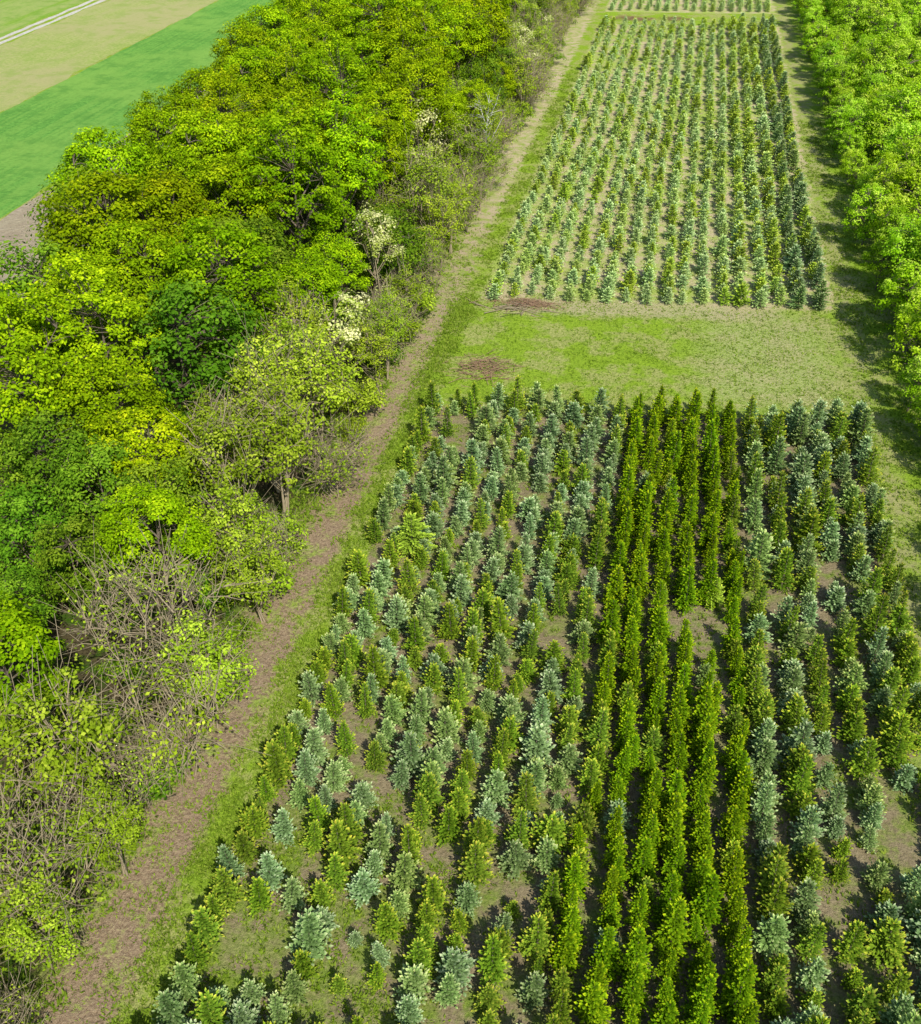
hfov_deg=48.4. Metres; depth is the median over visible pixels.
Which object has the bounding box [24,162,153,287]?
hornbeam tree
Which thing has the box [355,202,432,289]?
hornbeam tree
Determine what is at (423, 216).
bush
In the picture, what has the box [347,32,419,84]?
oak tree
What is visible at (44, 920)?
bush
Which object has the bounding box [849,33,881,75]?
acacia tree
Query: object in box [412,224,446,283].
young maple tree
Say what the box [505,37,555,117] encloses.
bare shrub
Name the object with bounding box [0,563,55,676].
hornbeam tree
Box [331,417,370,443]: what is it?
bush
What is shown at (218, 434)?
young maple tree
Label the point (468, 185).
young maple tree
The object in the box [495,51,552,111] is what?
bare shrub
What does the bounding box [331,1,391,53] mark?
oak tree
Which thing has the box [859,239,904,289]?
acacia tree
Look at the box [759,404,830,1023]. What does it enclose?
spruce row
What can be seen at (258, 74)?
oak tree
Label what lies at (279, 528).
bare shrub
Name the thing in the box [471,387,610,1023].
spruce row
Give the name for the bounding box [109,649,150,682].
bush
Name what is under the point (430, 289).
bush
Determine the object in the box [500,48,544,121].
young maple tree
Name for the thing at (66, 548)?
hornbeam tree
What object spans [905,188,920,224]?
acacia tree
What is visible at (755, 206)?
young spruce row
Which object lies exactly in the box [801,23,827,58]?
acacia tree
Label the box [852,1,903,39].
acacia tree
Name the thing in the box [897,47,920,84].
acacia tree
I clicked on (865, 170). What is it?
acacia tree
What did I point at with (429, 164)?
young maple tree
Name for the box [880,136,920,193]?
acacia tree
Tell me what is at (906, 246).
acacia tree
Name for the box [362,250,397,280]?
bush
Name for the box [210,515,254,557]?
bush
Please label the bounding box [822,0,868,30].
acacia tree
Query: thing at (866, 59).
acacia tree
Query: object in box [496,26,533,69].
young maple tree
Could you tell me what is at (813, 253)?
young spruce row
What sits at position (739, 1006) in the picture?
norway spruce row
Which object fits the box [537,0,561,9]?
young maple tree
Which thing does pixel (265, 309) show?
bush
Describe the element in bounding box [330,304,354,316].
bush
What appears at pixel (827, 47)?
acacia tree
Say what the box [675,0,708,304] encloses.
young spruce row
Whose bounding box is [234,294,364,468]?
young maple tree
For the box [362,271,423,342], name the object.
young maple tree
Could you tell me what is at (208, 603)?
bush
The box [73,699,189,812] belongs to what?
bush
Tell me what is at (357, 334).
bush
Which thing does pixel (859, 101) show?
acacia tree
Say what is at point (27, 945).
young maple tree
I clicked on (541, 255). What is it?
young spruce row
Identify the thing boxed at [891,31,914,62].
acacia tree
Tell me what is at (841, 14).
acacia tree
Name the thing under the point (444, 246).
bush
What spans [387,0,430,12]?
oak tree
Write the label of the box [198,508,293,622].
young maple tree
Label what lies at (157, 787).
bush
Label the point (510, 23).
young maple tree
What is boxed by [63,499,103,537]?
bush
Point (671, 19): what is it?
brush pile
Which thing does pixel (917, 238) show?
acacia tree
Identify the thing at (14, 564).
bush
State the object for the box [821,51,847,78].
acacia tree
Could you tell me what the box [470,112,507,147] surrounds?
young maple tree
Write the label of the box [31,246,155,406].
oak tree
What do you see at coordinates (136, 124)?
oak tree
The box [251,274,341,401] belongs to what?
young maple tree
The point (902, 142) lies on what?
acacia tree
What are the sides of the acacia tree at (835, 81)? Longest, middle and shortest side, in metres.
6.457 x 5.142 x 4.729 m
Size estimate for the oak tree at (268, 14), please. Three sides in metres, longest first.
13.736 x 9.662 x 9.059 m
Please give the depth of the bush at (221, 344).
73.66 m
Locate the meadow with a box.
[0,0,216,111]
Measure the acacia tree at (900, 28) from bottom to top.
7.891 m
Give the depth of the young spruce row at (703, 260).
104.01 m
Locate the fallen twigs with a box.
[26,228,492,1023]
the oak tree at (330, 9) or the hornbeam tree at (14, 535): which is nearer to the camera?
the hornbeam tree at (14, 535)
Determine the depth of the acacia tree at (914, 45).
118.45 m
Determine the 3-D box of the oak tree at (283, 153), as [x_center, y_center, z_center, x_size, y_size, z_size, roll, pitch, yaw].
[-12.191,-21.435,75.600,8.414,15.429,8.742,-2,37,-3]
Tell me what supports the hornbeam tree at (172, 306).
on the ground at (898, 836)
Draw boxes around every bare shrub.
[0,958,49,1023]
[0,977,50,1023]
[65,634,271,789]
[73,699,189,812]
[198,501,309,580]
[266,398,387,501]
[346,266,429,343]
[402,237,455,289]
[448,145,494,219]
[454,167,500,232]
[464,160,495,194]
[468,100,520,154]
[472,144,515,191]
[478,89,529,155]
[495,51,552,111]
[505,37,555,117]
[523,48,565,104]
[529,16,563,64]
[537,3,570,48]
[538,2,575,50]
[545,14,574,38]
[553,10,574,33]
[576,0,601,16]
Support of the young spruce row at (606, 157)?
on the ground at (898, 836)
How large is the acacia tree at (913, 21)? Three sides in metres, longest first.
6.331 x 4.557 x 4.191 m
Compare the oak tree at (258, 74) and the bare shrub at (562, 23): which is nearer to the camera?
the oak tree at (258, 74)
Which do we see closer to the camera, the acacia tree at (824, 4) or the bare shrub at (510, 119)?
the bare shrub at (510, 119)
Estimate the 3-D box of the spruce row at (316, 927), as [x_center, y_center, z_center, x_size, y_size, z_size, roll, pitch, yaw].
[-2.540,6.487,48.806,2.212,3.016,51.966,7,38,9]
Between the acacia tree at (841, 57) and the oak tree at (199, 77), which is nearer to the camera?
the oak tree at (199, 77)
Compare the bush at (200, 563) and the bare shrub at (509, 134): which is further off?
the bare shrub at (509, 134)
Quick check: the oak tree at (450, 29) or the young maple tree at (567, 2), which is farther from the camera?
the young maple tree at (567, 2)
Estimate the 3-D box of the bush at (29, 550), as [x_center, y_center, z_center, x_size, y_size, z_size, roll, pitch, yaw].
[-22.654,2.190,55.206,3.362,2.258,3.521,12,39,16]
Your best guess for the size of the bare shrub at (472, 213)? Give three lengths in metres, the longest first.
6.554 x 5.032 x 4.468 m
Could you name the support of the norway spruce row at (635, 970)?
on the ground at (898, 836)
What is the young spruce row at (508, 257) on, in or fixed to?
on the ground at (898, 836)
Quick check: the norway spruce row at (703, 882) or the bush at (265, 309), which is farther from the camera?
the bush at (265, 309)
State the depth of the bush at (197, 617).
51.28 m
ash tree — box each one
[0,725,132,977]
[0,901,24,1023]
[37,516,268,709]
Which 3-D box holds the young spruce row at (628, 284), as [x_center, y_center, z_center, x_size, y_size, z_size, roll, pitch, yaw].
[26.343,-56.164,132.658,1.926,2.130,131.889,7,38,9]
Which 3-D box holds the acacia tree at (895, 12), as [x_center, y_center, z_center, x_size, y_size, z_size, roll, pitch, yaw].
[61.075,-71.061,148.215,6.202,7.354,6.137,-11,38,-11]
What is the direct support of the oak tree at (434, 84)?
on the ground at (898, 836)
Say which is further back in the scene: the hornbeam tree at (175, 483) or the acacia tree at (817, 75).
the acacia tree at (817, 75)
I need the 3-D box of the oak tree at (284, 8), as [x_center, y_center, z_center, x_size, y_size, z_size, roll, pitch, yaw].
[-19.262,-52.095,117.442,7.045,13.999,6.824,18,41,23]
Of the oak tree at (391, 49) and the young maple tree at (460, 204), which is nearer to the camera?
the young maple tree at (460, 204)
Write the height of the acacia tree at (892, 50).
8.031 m
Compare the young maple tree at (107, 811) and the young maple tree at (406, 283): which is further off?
the young maple tree at (406, 283)
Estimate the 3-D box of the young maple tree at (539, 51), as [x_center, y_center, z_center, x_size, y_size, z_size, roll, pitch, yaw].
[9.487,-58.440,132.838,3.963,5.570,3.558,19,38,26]
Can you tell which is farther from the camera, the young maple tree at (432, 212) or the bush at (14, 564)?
the young maple tree at (432, 212)
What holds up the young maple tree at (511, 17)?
on the ground at (898, 836)
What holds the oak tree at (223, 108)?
on the ground at (898, 836)
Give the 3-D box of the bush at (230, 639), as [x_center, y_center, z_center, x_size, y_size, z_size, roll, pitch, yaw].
[-12.093,6.932,48.629,4.148,2.640,4.103,-17,40,-23]
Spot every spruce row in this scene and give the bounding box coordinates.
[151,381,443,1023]
[184,387,463,1023]
[222,382,482,1023]
[262,382,506,1023]
[314,374,528,1023]
[349,381,547,1023]
[391,384,564,1023]
[432,389,587,1008]
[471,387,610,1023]
[486,0,618,299]
[510,0,626,297]
[513,394,628,1023]
[526,0,635,294]
[544,0,645,299]
[546,392,645,1023]
[563,0,654,301]
[572,385,668,1023]
[581,0,661,301]
[598,0,671,303]
[613,393,684,1023]
[619,0,679,302]
[638,0,689,305]
[643,387,703,1023]
[659,0,698,304]
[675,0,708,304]
[679,388,726,1023]
[693,0,717,304]
[710,0,732,305]
[714,399,760,1023]
[725,0,753,307]
[736,0,770,308]
[739,395,794,1023]
[745,0,788,306]
[754,0,807,308]
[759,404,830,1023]
[764,0,831,309]
[784,398,886,1023]
[805,397,920,1023]
[824,397,920,1014]
[846,399,920,812]
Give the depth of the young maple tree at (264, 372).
56.27 m
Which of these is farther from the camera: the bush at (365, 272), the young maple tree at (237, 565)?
the bush at (365, 272)
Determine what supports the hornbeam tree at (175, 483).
on the ground at (898, 836)
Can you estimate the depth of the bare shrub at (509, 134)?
106.52 m
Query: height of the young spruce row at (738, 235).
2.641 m
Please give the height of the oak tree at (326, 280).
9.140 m
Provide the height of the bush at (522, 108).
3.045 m
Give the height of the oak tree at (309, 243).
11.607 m
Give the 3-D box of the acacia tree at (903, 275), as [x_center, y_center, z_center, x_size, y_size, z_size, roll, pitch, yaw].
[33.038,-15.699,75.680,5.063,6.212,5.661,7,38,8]
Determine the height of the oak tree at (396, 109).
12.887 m
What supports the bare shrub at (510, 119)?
on the ground at (898, 836)
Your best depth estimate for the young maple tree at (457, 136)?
96.08 m
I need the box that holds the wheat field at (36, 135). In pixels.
[0,0,275,217]
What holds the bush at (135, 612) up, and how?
on the ground at (898, 836)
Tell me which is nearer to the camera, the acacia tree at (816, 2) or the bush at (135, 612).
the bush at (135, 612)
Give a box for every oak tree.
[0,281,110,507]
[0,291,105,465]
[0,584,77,774]
[11,250,166,465]
[31,168,188,363]
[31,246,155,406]
[44,125,154,296]
[45,356,176,485]
[74,405,205,531]
[82,217,198,392]
[89,483,216,630]
[120,168,220,334]
[121,86,195,227]
[121,106,206,237]
[131,139,222,308]
[147,106,254,251]
[154,213,288,407]
[167,65,252,127]
[183,152,288,310]
[184,63,273,205]
[192,94,249,204]
[193,112,279,219]
[207,19,281,103]
[216,46,289,109]
[221,44,275,111]
[223,97,334,257]
[229,2,307,51]
[230,113,350,303]
[239,75,323,228]
[247,27,331,107]
[247,44,328,112]
[256,111,320,244]
[258,29,287,51]
[262,89,372,258]
[265,0,312,52]
[267,247,346,343]
[268,0,319,36]
[274,27,332,97]
[278,0,342,39]
[282,19,352,94]
[288,0,344,43]
[290,30,381,207]
[290,88,388,283]
[292,0,344,97]
[301,231,374,341]
[325,30,417,100]
[326,32,363,98]
[326,102,413,243]
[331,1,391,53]
[333,0,413,62]
[342,0,383,80]
[346,82,417,212]
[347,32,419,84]
[362,0,455,159]
[365,17,446,165]
[377,51,456,200]
[383,1,430,56]
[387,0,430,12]
[388,0,465,99]
[411,105,463,164]
[412,2,457,100]
[429,85,467,159]
[434,0,492,82]
[438,0,468,83]
[440,0,515,67]
[456,79,498,152]
[457,0,489,71]
[469,0,513,33]
[479,58,519,108]
[500,0,535,51]
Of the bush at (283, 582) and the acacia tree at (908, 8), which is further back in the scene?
the acacia tree at (908, 8)
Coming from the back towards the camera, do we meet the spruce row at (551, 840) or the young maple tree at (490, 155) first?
the young maple tree at (490, 155)
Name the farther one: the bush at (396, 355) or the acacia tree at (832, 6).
the acacia tree at (832, 6)
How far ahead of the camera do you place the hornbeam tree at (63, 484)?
50.40 m
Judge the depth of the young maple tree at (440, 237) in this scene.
86.14 m
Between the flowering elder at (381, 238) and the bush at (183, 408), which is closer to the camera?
the bush at (183, 408)
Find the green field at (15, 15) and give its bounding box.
[0,0,85,36]
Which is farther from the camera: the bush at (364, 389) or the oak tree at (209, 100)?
the oak tree at (209, 100)
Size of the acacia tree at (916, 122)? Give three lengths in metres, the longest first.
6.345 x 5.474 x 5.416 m
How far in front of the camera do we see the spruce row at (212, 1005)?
47.58 m
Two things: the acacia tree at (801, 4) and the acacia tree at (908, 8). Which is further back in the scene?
the acacia tree at (801, 4)
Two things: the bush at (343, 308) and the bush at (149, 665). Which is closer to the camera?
the bush at (149, 665)
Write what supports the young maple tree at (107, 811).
on the ground at (898, 836)
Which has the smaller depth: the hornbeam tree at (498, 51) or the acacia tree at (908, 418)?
the acacia tree at (908, 418)
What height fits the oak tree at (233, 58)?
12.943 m
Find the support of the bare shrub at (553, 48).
on the ground at (898, 836)
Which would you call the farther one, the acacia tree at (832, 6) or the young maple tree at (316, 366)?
the acacia tree at (832, 6)
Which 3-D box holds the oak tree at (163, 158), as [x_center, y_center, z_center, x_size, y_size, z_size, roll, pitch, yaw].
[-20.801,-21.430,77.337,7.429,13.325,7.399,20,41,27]
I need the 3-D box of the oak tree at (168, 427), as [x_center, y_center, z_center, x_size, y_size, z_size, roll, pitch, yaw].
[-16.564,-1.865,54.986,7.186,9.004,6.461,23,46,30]
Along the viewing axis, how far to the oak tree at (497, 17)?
117.93 m
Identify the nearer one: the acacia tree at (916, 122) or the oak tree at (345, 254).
the oak tree at (345, 254)
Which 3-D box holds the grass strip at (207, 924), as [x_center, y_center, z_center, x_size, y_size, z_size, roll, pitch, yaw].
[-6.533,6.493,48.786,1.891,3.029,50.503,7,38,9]
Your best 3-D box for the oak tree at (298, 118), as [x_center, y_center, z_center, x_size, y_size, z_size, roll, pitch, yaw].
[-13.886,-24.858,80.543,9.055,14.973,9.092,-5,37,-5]
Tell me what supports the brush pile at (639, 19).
on the ground at (898, 836)
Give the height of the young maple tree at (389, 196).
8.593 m
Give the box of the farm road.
[0,0,104,43]
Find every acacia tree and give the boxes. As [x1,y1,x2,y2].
[794,0,821,17]
[796,0,822,30]
[801,6,824,34]
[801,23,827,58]
[802,19,833,60]
[804,5,820,23]
[810,39,842,62]
[811,59,830,90]
[812,28,851,67]
[812,40,830,68]
[814,16,833,48]
[816,0,829,16]
[816,66,848,107]
[817,59,860,110]
[818,54,861,98]
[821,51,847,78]
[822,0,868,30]
[822,1,831,19]
[822,84,855,127]
[822,105,861,149]
[823,0,842,10]
[823,92,857,133]
[827,0,844,16]
[827,0,873,43]
[828,0,858,14]
[828,21,856,46]
[830,0,846,19]
[830,2,862,34]
[832,34,854,51]
[833,104,874,158]
[836,129,866,159]
[839,148,860,184]
[840,182,892,244]
[841,97,868,137]
[841,151,869,193]
[844,46,872,98]
[848,37,881,85]
[849,32,900,85]
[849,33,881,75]
[851,82,896,125]
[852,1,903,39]
[852,56,904,97]
[854,69,888,118]
[854,162,887,196]
[856,0,900,34]
[856,164,902,205]
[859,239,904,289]
[860,33,907,81]
[860,90,909,150]
[860,106,910,162]
[860,152,913,208]
[863,81,920,144]
[865,192,913,250]
[867,90,895,147]
[869,12,911,47]
[872,0,901,16]
[873,0,905,17]
[873,204,919,268]
[873,258,920,332]
[876,119,920,190]
[878,161,920,228]
[879,214,920,288]
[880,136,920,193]
[882,37,920,90]
[882,137,918,162]
[888,289,920,375]
[889,272,920,311]
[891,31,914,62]
[891,276,920,353]
[893,14,919,37]
[894,105,920,142]
[895,0,920,20]
[895,0,920,27]
[895,154,920,197]
[896,185,920,230]
[896,223,916,267]
[896,353,920,411]
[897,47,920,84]
[899,74,920,136]
[903,19,920,39]
[903,390,920,435]
[904,230,920,272]
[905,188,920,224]
[913,393,920,411]
[914,18,920,37]
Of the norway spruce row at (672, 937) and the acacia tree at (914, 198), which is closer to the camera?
the norway spruce row at (672, 937)
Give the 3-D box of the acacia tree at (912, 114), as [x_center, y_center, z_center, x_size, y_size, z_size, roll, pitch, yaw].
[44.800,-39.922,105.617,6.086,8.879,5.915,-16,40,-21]
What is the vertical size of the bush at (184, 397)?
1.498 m
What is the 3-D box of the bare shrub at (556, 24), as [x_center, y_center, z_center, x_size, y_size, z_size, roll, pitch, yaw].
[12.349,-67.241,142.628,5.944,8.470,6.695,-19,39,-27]
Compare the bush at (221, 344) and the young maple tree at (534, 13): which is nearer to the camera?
the bush at (221, 344)
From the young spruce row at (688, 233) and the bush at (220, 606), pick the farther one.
the young spruce row at (688, 233)
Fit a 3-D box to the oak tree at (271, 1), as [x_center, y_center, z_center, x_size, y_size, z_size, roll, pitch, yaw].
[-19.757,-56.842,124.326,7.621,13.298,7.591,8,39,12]
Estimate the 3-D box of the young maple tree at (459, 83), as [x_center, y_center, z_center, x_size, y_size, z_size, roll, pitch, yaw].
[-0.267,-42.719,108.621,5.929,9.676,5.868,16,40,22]
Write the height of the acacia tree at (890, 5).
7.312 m
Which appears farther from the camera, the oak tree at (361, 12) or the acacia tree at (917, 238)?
the oak tree at (361, 12)
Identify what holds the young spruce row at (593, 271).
on the ground at (898, 836)
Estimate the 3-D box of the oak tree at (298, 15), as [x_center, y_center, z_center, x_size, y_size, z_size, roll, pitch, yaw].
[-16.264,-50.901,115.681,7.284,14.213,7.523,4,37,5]
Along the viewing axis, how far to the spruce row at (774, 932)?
44.27 m
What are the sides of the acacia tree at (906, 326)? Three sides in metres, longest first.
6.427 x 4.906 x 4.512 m
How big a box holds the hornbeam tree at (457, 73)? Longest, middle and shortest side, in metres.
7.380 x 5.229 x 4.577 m
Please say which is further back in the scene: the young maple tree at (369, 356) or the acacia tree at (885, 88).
the acacia tree at (885, 88)
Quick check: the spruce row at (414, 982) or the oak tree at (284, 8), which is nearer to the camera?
the spruce row at (414, 982)
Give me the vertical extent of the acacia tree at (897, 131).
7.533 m
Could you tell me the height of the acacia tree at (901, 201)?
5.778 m
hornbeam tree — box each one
[0,232,111,372]
[0,426,49,555]
[0,477,84,600]
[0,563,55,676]
[1,409,106,543]
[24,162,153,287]
[26,508,131,627]
[38,430,141,571]
[108,456,211,586]
[129,273,268,431]
[194,210,293,333]
[341,88,399,174]
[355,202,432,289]
[453,67,487,118]
[454,55,508,124]
[485,44,528,119]
[516,0,552,22]
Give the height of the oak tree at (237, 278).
13.584 m
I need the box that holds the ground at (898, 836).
[0,0,920,1023]
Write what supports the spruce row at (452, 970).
on the ground at (898, 836)
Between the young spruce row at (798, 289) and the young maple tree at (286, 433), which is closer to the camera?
the young maple tree at (286, 433)
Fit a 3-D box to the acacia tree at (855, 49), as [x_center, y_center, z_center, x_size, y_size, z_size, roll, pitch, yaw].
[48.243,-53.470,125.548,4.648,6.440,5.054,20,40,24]
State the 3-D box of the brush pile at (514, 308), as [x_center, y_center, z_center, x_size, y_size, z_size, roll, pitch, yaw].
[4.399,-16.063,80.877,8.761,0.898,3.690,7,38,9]
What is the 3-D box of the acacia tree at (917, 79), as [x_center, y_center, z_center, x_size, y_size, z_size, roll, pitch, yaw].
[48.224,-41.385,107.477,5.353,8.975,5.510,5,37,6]
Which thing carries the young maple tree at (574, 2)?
on the ground at (898, 836)
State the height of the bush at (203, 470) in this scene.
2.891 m
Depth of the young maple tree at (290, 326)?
61.21 m
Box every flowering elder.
[299,288,371,369]
[347,201,407,299]
[397,96,446,212]
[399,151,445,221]
[509,20,538,57]
[531,7,554,38]
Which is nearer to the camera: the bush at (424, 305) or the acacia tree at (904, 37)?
the bush at (424, 305)
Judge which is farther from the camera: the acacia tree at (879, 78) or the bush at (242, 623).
the acacia tree at (879, 78)
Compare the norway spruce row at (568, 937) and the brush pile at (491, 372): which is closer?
the norway spruce row at (568, 937)
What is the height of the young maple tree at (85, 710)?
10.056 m
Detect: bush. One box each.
[0,554,20,582]
[0,863,71,957]
[2,592,52,631]
[11,528,73,571]
[17,564,82,620]
[37,747,79,769]
[54,810,91,845]
[55,719,104,767]
[61,838,95,867]
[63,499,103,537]
[63,700,147,785]
[64,479,117,510]
[78,696,132,721]
[94,648,139,680]
[104,586,146,625]
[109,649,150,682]
[114,739,204,802]
[144,648,199,692]
[163,622,247,684]
[168,397,202,439]
[178,437,230,484]
[179,606,212,631]
[180,392,200,408]
[185,561,248,610]
[188,555,220,589]
[190,575,238,612]
[197,644,240,683]
[202,324,251,354]
[204,613,251,658]
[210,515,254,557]
[238,541,299,613]
[252,305,276,320]
[252,507,311,555]
[256,442,275,466]
[304,378,350,417]
[324,378,368,412]
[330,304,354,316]
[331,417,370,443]
[339,319,366,351]
[341,376,387,423]
[344,263,370,282]
[356,335,406,365]
[361,180,392,203]
[362,245,393,269]
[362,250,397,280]
[387,315,425,345]
[400,287,435,315]
[402,281,436,321]
[413,210,438,226]
[425,233,449,251]
[509,93,529,116]
[509,101,535,129]
[509,117,523,134]
[552,49,566,63]
[554,39,566,51]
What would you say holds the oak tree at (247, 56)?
on the ground at (898, 836)
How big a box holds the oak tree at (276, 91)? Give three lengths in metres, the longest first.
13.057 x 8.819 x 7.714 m
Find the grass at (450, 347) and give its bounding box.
[0,65,920,1023]
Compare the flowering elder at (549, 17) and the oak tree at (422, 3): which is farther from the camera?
the flowering elder at (549, 17)
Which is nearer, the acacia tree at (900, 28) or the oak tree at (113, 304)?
the oak tree at (113, 304)
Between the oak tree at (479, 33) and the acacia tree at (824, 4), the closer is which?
the oak tree at (479, 33)
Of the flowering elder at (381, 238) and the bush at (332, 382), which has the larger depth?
the flowering elder at (381, 238)
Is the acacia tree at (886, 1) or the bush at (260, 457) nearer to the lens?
the bush at (260, 457)
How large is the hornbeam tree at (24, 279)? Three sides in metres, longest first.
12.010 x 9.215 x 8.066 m
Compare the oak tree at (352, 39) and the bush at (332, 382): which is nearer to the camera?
the bush at (332, 382)
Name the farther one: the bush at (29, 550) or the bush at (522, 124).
the bush at (522, 124)
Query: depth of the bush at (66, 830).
41.45 m
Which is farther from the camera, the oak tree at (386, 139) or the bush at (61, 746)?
the oak tree at (386, 139)
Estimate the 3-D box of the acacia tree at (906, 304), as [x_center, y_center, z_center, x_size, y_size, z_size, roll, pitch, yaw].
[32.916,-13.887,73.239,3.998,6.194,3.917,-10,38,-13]
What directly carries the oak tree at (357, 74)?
on the ground at (898, 836)
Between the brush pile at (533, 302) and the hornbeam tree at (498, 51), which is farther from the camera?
the hornbeam tree at (498, 51)
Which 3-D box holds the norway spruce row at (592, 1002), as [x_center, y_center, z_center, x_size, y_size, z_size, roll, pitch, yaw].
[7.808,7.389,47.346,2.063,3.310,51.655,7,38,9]
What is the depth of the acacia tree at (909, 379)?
66.89 m
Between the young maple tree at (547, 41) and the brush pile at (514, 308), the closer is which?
the brush pile at (514, 308)
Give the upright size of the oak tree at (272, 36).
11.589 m
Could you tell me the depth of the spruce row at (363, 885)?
48.12 m
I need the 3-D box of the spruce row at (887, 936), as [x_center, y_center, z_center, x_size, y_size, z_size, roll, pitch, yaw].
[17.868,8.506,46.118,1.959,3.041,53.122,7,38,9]
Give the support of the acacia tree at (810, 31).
on the ground at (898, 836)
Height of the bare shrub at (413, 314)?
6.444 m
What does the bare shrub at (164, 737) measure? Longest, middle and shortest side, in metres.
9.551 x 7.436 x 6.677 m
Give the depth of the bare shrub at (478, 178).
98.28 m
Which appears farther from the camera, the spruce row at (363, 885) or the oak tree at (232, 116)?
the oak tree at (232, 116)
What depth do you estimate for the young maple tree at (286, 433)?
54.00 m
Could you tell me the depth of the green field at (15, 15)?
170.70 m
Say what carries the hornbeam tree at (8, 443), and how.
on the ground at (898, 836)
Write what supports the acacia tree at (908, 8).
on the ground at (898, 836)
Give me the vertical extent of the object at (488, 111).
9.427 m
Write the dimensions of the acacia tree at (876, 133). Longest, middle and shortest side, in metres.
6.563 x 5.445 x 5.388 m
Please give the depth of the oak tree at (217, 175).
72.22 m
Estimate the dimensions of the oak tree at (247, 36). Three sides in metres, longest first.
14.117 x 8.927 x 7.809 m
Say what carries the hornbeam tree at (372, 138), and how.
on the ground at (898, 836)
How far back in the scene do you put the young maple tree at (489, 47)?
122.47 m
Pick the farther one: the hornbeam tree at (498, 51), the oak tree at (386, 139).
the hornbeam tree at (498, 51)
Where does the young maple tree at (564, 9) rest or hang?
on the ground at (898, 836)
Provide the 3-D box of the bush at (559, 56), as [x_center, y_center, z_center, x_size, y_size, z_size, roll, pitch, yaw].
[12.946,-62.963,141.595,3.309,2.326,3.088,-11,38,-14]
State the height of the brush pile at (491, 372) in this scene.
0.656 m
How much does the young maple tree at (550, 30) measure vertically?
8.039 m
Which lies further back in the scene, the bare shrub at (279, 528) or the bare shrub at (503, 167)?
the bare shrub at (503, 167)
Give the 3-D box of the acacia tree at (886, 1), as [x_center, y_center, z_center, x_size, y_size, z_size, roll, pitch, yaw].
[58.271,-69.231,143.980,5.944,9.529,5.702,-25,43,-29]
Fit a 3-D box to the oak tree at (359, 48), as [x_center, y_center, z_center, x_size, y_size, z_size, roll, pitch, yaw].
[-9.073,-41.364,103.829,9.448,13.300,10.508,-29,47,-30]
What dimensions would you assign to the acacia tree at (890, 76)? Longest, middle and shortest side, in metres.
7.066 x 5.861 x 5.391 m
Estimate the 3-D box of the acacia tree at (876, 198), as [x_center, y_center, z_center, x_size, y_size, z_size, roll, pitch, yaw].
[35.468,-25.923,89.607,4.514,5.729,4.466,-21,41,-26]
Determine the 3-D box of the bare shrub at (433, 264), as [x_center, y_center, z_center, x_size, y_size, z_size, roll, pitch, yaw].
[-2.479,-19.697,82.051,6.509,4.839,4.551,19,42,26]
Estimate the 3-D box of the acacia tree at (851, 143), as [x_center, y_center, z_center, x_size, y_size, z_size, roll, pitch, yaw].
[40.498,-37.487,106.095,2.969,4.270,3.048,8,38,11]
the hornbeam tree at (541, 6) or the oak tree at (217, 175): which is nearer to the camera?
the oak tree at (217, 175)
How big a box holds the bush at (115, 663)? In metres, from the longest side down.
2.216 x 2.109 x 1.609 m
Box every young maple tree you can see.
[0,613,137,813]
[0,846,109,980]
[57,774,151,877]
[148,575,272,728]
[165,384,278,531]
[168,452,283,600]
[182,379,254,506]
[188,304,310,492]
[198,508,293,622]
[213,361,321,529]
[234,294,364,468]
[245,281,335,441]
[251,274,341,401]
[346,306,406,393]
[347,169,414,250]
[357,289,407,380]
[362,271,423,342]
[381,252,436,333]
[385,119,463,245]
[411,181,465,274]
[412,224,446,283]
[418,97,488,187]
[418,187,458,262]
[419,153,471,252]
[430,139,482,241]
[443,69,479,154]
[454,119,508,210]
[463,13,503,84]
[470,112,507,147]
[489,8,521,49]
[491,24,519,85]
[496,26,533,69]
[497,93,518,143]
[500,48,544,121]
[506,10,535,57]
[508,2,540,49]
[509,0,549,48]
[524,18,554,54]
[524,39,550,60]
[526,40,554,80]
[531,16,562,53]
[536,0,558,22]
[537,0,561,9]
[552,0,571,20]
[559,0,576,35]
[559,0,579,27]
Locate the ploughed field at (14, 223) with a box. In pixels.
[0,90,246,304]
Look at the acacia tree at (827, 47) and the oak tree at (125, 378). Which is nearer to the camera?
the oak tree at (125, 378)
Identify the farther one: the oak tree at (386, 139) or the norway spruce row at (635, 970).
the oak tree at (386, 139)
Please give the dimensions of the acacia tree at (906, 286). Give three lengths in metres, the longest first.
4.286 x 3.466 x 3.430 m
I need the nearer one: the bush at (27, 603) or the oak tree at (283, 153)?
the bush at (27, 603)
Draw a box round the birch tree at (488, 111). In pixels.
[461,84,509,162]
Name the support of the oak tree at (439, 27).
on the ground at (898, 836)
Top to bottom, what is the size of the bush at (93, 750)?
2.719 m
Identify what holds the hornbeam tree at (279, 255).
on the ground at (898, 836)
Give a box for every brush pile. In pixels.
[439,348,527,387]
[465,297,559,317]
[470,295,568,312]
[611,14,655,21]
[658,15,694,20]
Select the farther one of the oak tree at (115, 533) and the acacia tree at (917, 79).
the acacia tree at (917, 79)
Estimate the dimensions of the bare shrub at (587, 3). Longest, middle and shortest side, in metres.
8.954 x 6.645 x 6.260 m
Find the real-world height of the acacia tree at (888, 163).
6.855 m
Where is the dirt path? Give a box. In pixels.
[44,0,604,1023]
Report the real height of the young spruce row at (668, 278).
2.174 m

